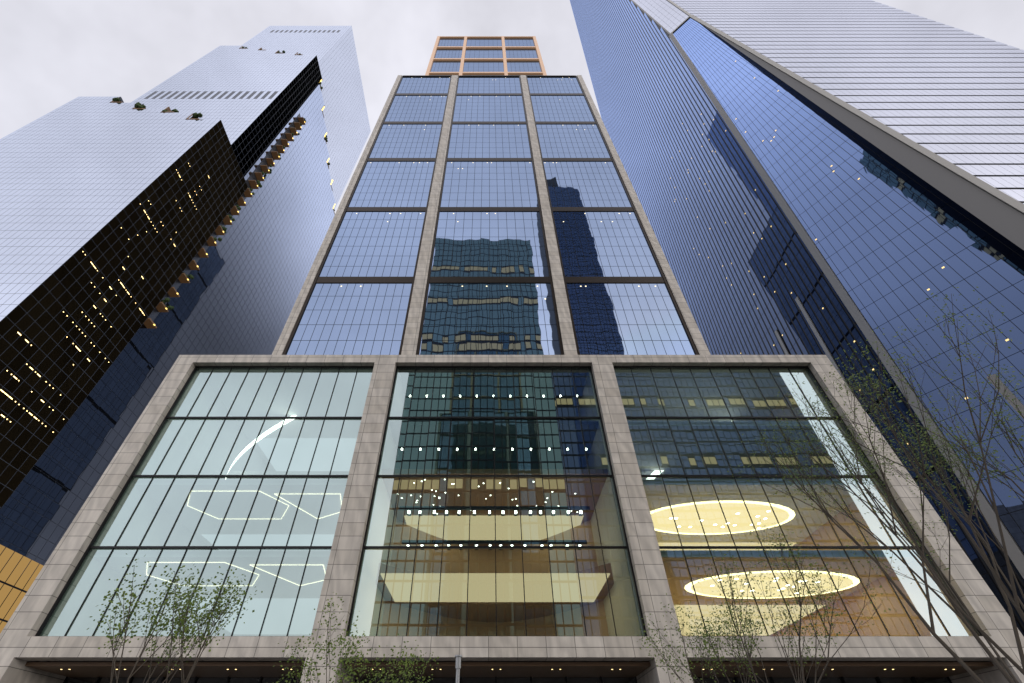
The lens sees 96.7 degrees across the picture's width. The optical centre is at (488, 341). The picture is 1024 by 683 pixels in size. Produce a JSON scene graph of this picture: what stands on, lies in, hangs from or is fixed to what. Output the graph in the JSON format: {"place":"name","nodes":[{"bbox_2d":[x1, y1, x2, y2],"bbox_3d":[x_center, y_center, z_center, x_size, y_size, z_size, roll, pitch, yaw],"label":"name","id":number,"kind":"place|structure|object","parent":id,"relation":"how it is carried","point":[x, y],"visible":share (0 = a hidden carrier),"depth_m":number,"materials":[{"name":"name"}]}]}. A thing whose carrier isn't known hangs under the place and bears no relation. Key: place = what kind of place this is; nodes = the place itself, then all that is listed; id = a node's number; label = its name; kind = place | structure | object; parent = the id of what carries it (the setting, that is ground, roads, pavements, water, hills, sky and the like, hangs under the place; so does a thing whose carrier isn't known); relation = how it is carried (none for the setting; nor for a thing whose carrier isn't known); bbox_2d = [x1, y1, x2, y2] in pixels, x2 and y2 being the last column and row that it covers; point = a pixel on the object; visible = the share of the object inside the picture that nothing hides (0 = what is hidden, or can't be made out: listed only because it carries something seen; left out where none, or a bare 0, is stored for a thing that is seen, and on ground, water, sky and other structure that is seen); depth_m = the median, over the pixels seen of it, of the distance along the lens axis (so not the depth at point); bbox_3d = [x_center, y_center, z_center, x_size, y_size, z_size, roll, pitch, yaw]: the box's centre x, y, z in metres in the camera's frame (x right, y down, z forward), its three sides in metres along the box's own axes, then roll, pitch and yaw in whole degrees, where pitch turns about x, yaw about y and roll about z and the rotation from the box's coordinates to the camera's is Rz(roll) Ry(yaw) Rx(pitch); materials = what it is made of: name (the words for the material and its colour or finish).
{"place":"outdoors","nodes":[
{"label":"outdoors","id":0,"kind":"place"},
{"bbox_2d":[286,77,694,354],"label":"glass windows","id":1,"kind":"structure","parent":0,"point":[483,313],"depth_m":67.32,"materials":[{"name":"blue glass"}]},
{"bbox_2d":[430,38,541,75],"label":"crown","id":2,"kind":"object","parent":1,"relation":"on","point":[488,66],"depth_m":166.09},
{"bbox_2d":[425,36,546,74],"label":"rooftop crown frame","id":3,"kind":"object","parent":2,"relation":"attached to","point":[464,47],"visible":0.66,"depth_m":161.44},
{"bbox_2d":[272,75,710,354],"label":"stone piers","id":4,"kind":"structure","parent":1,"relation":"attached to","point":[410,341],"depth_m":67.33,"materials":[{"name":"grey stone"}]},
{"bbox_2d":[341,77,655,298],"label":"ceiling lights","id":5,"kind":"object","parent":1,"relation":"in","point":[495,213],"visible":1,"depth_m":73.64},
{"bbox_2d":[282,75,698,354],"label":"window frames","id":6,"kind":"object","parent":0,"point":[318,279],"visible":0.66,"depth_m":74.13,"materials":[{"name":"black metal"}]},
{"bbox_2d":[0,0,1023,212],"label":"sky","id":7,"kind":"structure","parent":0,"point":[53,53],"materials":[{"name":"white"}]},
{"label":"plaza pavement","id":8,"kind":"structure","parent":0,"visible":0},
{"bbox_2d":[86,553,262,682],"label":"tree","id":9,"kind":"object","parent":8,"relation":"on","point":[214,609],"visible":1,"depth_m":7.67,"materials":[{"name":"green plant"}]},
{"bbox_2d":[0,26,368,621],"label":"facade mullions","id":10,"kind":"object","parent":8,"relation":"on","point":[155,313],"visible":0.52,"depth_m":74.60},
{"bbox_2d":[0,163,208,632],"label":"spiral office lights","id":11,"kind":"object","parent":10,"relation":"in","point":[10,566],"visible":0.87,"depth_m":58.39},
{"bbox_2d":[0,121,246,506],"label":"skyscraper facade","id":12,"kind":"structure","parent":10,"relation":"attached to","point":[100,305],"depth_m":69.94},
{"bbox_2d":[0,56,334,623],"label":"skyscraper side facade","id":13,"kind":"structure","parent":10,"relation":"attached to","point":[261,319],"depth_m":101.64,"materials":[{"name":"blue glass"}]},
{"bbox_2d":[0,26,370,320],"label":"skyscraper facade","id":14,"kind":"structure","parent":10,"relation":"attached to","point":[287,73],"depth_m":96.79,"materials":[{"name":"glass"}]},
{"bbox_2d":[109,46,334,327],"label":"spiral terraces","id":15,"kind":"object","parent":10,"relation":"attached to","point":[161,306],"visible":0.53,"depth_m":107.00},
{"bbox_2d":[144,30,339,98],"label":"vents","id":16,"kind":"object","parent":10,"relation":"attached to","point":[224,93],"visible":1,"depth_m":132.50,"materials":[{"name":"grey metal"}]},
{"bbox_2d":[273,592,438,682],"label":"tree","id":17,"kind":"object","parent":8,"relation":"on","point":[337,672],"visible":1,"depth_m":8.11,"materials":[{"name":"green plant"}]},
{"bbox_2d":[455,655,461,682],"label":"lamp post","id":18,"kind":"object","parent":8,"relation":"on","point":[458,663],"visible":1,"depth_m":16.40,"materials":[{"name":"grey metal"}]},
{"bbox_2d":[67,678,947,682],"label":"shop interior","id":19,"kind":"object","parent":8,"relation":"on","point":[537,680],"visible":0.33,"depth_m":30.09,"materials":[{"name":"black"}]},
{"bbox_2d":[15,666,1004,682],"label":"shopfront frames","id":20,"kind":"structure","parent":8,"relation":"on","point":[984,675],"depth_m":28.42,"materials":[{"name":"black metal"}]},
{"bbox_2d":[0,355,1023,682],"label":"stone frame","id":21,"kind":"object","parent":8,"relation":"on","point":[20,643],"visible":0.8,"depth_m":29.55,"materials":[{"name":"beige stone"}]},
{"bbox_2d":[86,661,361,661],"bbox_3d":[-19.250,18.940,44.409,17.100,22.650,24.050,0,-44,0],"label":"interior bay","id":22,"kind":"object","parent":21,"relation":"on","point":[199,661],"visible":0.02,"depth_m":31.44,"materials":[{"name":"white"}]},
{"bbox_2d":[364,661,628,661],"bbox_3d":[0.485,18.940,44.409,18.470,22.650,24.050,0,-44,0],"label":"interior bay","id":23,"kind":"object","parent":21,"relation":"on","point":[506,661],"visible":0.01,"depth_m":31.44,"materials":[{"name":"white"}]},
{"bbox_2d":[40,368,976,635],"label":"glass curtain wall","id":24,"kind":"structure","parent":21,"relation":"in","point":[502,578],"depth_m":33.52,"materials":[{"name":"clear glass"}]},
{"bbox_2d":[35,366,981,635],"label":"window mullions","id":25,"kind":"object","parent":21,"relation":"attached to","point":[415,548],"visible":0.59,"depth_m":34.42,"materials":[{"name":"black metal"}]},
{"bbox_2d":[25,662,993,677],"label":"entrance soffit","id":26,"kind":"structure","parent":21,"relation":"attached to","point":[556,669],"depth_m":28.11,"materials":[{"name":"black metal"}]},
{"bbox_2d":[629,661,926,661],"bbox_3d":[20.965,18.940,44.409,18.670,22.650,24.050,0,-44,0],"label":"interior bay","id":27,"kind":"object","parent":21,"relation":"on","point":[802,661],"depth_m":31.44,"materials":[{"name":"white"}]},
{"bbox_2d":[637,519,896,682],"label":"tree","id":28,"kind":"object","parent":8,"relation":"on","point":[748,656],"visible":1,"depth_m":8.64,"materials":[{"name":"green plant"}]},
{"bbox_2d":[673,18,1023,552],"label":"glass facade","id":29,"kind":"structure","parent":8,"relation":"on","point":[843,192],"depth_m":71.82,"materials":[{"name":"blue glass"}]},
{"bbox_2d":[727,282,1023,682],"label":"tree","id":30,"kind":"object","parent":8,"relation":"on","point":[959,612],"visible":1,"depth_m":7.38,"materials":[{"name":"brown plant"}]},
{"label":"ground","id":31,"kind":"structure","parent":0,"visible":0},
{"bbox_2d":[570,0,1023,631],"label":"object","id":32,"kind":"object","parent":31,"relation":"on","point":[1000,216],"visible":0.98,"depth_m":101.68,"materials":[{"name":"black"}]},
{"bbox_2d":[570,0,1023,635],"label":"glass","id":33,"kind":"object","parent":32,"relation":"attached to","point":[968,548],"visible":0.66,"depth_m":119.68,"materials":[{"name":"blue glass"}]},
{"bbox_2d":[631,0,1023,578],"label":"east creases","id":34,"kind":"object","parent":32,"relation":"attached to","point":[1015,554],"visible":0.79,"depth_m":77.26,"materials":[{"name":"grey"}]},
{"bbox_2d":[633,0,1023,203],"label":"glass","id":35,"kind":"object","parent":32,"relation":"attached to","point":[884,47],"visible":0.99,"depth_m":108.69,"materials":[{"name":"white glass"}]},
{"bbox_2d":[674,61,1008,443],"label":"window lights","id":36,"kind":"object","parent":32,"relation":"attached to","point":[815,239],"visible":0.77,"depth_m":93.58}
]}

